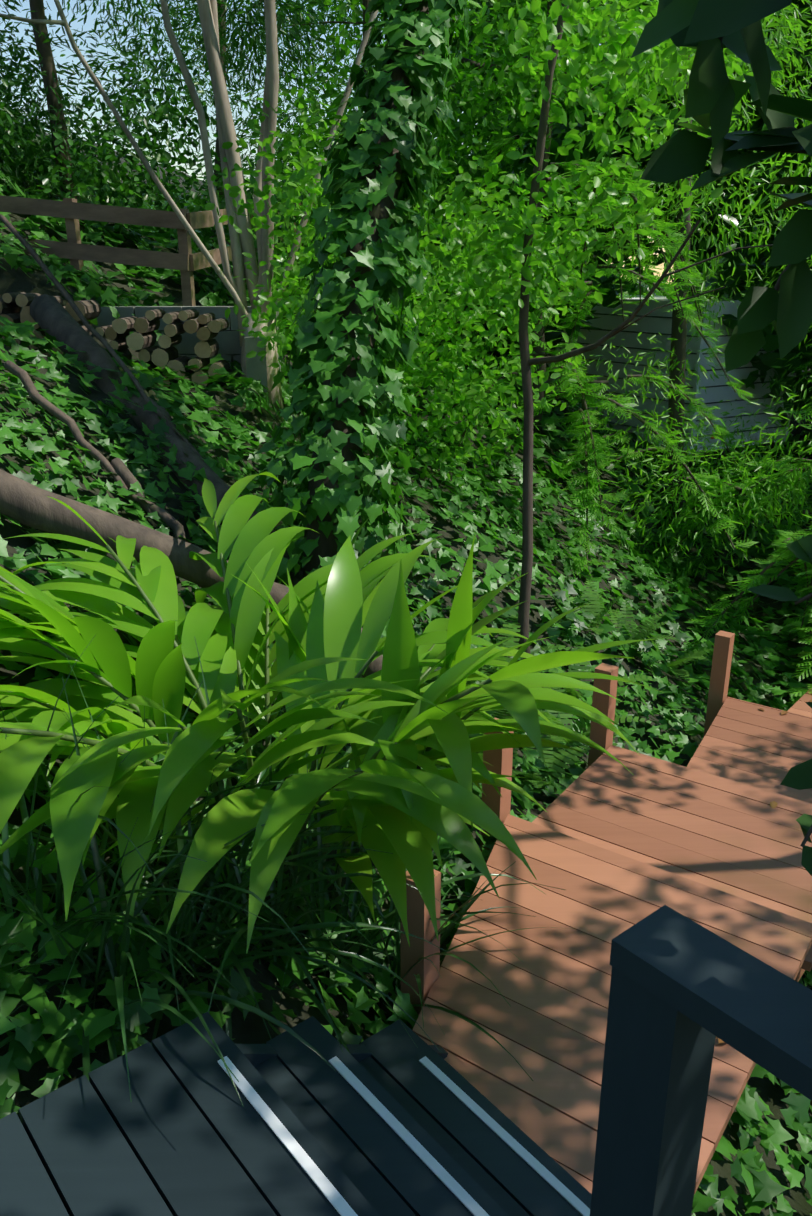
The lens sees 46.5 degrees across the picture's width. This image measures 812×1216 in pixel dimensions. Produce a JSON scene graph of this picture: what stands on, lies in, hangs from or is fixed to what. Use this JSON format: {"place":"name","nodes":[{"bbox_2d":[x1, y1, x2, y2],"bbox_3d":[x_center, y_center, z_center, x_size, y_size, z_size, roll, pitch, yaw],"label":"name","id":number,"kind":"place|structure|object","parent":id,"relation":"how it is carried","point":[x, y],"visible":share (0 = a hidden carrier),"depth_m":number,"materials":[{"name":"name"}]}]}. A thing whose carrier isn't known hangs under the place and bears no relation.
{"place":"outdoors","nodes":[
{"label":"outdoors","id":0,"kind":"place"},
{"bbox_2d":[0,0,760,283],"label":"sky","id":1,"kind":"structure","parent":0,"point":[76,25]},
{"bbox_2d":[0,122,811,1215],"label":"hillside ground","id":2,"kind":"structure","parent":0,"point":[252,1026],"depth_m":6.18,"materials":[{"name":"green plant"}]},
{"bbox_2d":[0,292,229,387],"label":"firewood stack","id":3,"kind":"object","parent":2,"relation":"on","point":[117,331],"visible":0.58,"depth_m":7.36,"materials":[{"name":"brown wood"}]},
{"bbox_2d":[22,306,280,395],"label":"retaining wall","id":4,"kind":"structure","parent":2,"relation":"on","point":[228,341],"depth_m":8.04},
{"bbox_2d":[0,195,314,313],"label":"wooden rail fence","id":5,"kind":"object","parent":2,"relation":"on","point":[185,261],"visible":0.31,"depth_m":8.66,"materials":[{"name":"brown wood"}]},
{"bbox_2d":[0,26,332,327],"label":"bank shrub leaves","id":6,"kind":"object","parent":2,"relation":"on","point":[104,178],"visible":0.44,"depth_m":10.03,"materials":[{"name":"green plant"}]},
{"bbox_2d":[0,0,377,411],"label":"multi-stemmed tree trunk","id":7,"kind":"object","parent":2,"relation":"on","point":[240,243],"visible":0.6,"depth_m":7.22,"materials":[{"name":"grey plant"}]},
{"bbox_2d":[186,1,310,88],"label":"tree leaves","id":8,"kind":"object","parent":7,"relation":"attached to","point":[251,55],"visible":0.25,"depth_m":9.76,"materials":[{"name":"green plant"}]},
{"bbox_2d":[0,214,382,677],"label":"fallen logs","id":9,"kind":"object","parent":2,"relation":"on","point":[23,502],"visible":0.6,"depth_m":5.20,"materials":[{"name":"brown wood"}]},
{"bbox_2d":[0,0,388,250],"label":"crown leaves","id":10,"kind":"object","parent":2,"relation":"on","point":[154,39],"visible":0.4,"depth_m":11.61,"materials":[{"name":"green plant"}]},
{"bbox_2d":[0,516,492,912],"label":"plant stems","id":11,"kind":"object","parent":2,"relation":"on","point":[150,723],"visible":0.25,"depth_m":3.20,"materials":[{"name":"green plant"}]},
{"bbox_2d":[0,634,571,1106],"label":"strap grass","id":12,"kind":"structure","parent":2,"relation":"on","point":[178,956],"depth_m":2.62,"materials":[{"name":"green plant"}]},
{"bbox_2d":[0,472,660,953],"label":"ginger lily leaves","id":13,"kind":"object","parent":2,"relation":"on","point":[400,808],"visible":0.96,"depth_m":2.96,"materials":[{"name":"green plant"}]},
{"bbox_2d":[302,0,428,576],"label":"tree trunk","id":14,"kind":"object","parent":2,"relation":"on","point":[326,547],"visible":0.17,"depth_m":4.96,"materials":[{"name":"plant"}]},
{"bbox_2d":[254,0,469,636],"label":"ivy leaves","id":15,"kind":"object","parent":14,"relation":"attached to","point":[314,339],"visible":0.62,"depth_m":4.92,"materials":[{"name":"green plant"}]},
{"bbox_2d":[205,100,593,488],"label":"shrub leaves","id":16,"kind":"object","parent":2,"relation":"on","point":[423,311],"visible":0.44,"depth_m":6.84,"materials":[{"name":"green plant"}]},
{"bbox_2d":[29,0,772,659],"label":"tree trunks","id":17,"kind":"object","parent":2,"relation":"on","point":[541,156],"visible":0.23,"depth_m":6.03,"materials":[{"name":"brown plant"}]},
{"bbox_2d":[0,0,337,92],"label":"pale tree leaves","id":18,"kind":"object","parent":17,"relation":"attached to","point":[249,20],"visible":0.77,"depth_m":7.96,"materials":[{"name":"green plant"}]},
{"bbox_2d":[287,0,650,136],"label":"tree leaves","id":19,"kind":"object","parent":17,"relation":"attached to","point":[507,58],"visible":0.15,"depth_m":9.71,"materials":[{"name":"green plant"}]},
{"bbox_2d":[394,0,779,315],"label":"thin stem leaves","id":20,"kind":"object","parent":17,"relation":"attached to","point":[513,250],"visible":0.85,"depth_m":5.19,"materials":[{"name":"green plant"}]},
{"bbox_2d":[565,0,811,162],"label":"overhanging leaves","id":21,"kind":"object","parent":17,"relation":"attached to","point":[587,20],"visible":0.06,"depth_m":9.40,"materials":[{"name":"green plant"}]},
{"bbox_2d":[0,905,811,1215],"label":"stairs with railing","id":22,"kind":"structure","parent":2,"relation":"on","point":[182,1133],"depth_m":1.82,"materials":[{"name":"paint"}]},
{"bbox_2d":[218,1056,589,1215],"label":"anti-slip strips","id":23,"kind":"object","parent":22,"relation":"on","point":[329,1191],"visible":0.96,"depth_m":2.04,"materials":[{"name":"silver metal"}]},
{"bbox_2d":[0,366,811,1215],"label":"ground ivy leaves","id":24,"kind":"object","parent":2,"relation":"on","point":[60,1048],"visible":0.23,"depth_m":3.18,"materials":[{"name":"green plant"}]},
{"bbox_2d":[0,212,811,710],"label":"ground ivy leaves","id":25,"kind":"object","parent":2,"relation":"on","point":[88,286],"visible":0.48,"depth_m":7.59,"materials":[{"name":"green plant"}]},
{"bbox_2d":[0,128,811,579],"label":"ground cover plants","id":26,"kind":"object","parent":2,"relation":"on","point":[548,422],"visible":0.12,"depth_m":11.10,"materials":[{"name":"green plant"}]},
{"bbox_2d":[214,0,686,335],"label":"bright crown leaves","id":27,"kind":"object","parent":2,"relation":"on","point":[480,106],"visible":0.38,"depth_m":9.77,"materials":[{"name":"green plant"}]},
{"bbox_2d":[277,0,811,426],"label":"crown leaves","id":28,"kind":"object","parent":2,"relation":"on","point":[763,363],"visible":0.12,"depth_m":14.32,"materials":[{"name":"green leaf"}]},
{"bbox_2d":[425,579,739,787],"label":"sword fern fronds","id":29,"kind":"object","parent":2,"relation":"on","point":[552,757],"visible":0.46,"depth_m":5.89,"materials":[{"name":"green plant"}]},
{"bbox_2d":[400,630,811,1193],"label":"wooden boardwalk","id":30,"kind":"structure","parent":2,"relation":"on","point":[709,838],"depth_m":3.43,"materials":[{"name":"brown wood"}]},
{"bbox_2d":[718,699,811,1042],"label":"fallen leaves","id":31,"kind":"object","parent":30,"relation":"on","point":[773,804],"visible":0.46,"depth_m":4.35,"materials":[{"name":"plant"}]},
{"bbox_2d":[407,135,811,703],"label":"cedar spray","id":32,"kind":"object","parent":2,"relation":"on","point":[787,555],"depth_m":8.30,"materials":[{"name":"green plant"}]},
{"bbox_2d":[507,294,795,467],"bbox_3d":[4.202,-4.105,17.377,2.360,3.070,5.060,-11,22,-29],"label":"shed","id":33,"kind":"object","parent":2,"relation":"on","point":[656,321],"visible":0.4,"depth_m":15.47,"materials":[{"name":"grey wood"}]},
{"bbox_2d":[575,0,811,579],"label":"shrub leaves","id":34,"kind":"object","parent":2,"relation":"on","point":[743,172],"visible":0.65,"depth_m":9.00,"materials":[{"name":"green plant"}]},
{"bbox_2d":[631,0,811,875],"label":"leaves","id":35,"kind":"object","parent":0,"point":[713,94],"depth_m":0.74,"materials":[{"name":"green plant"}]}
]}

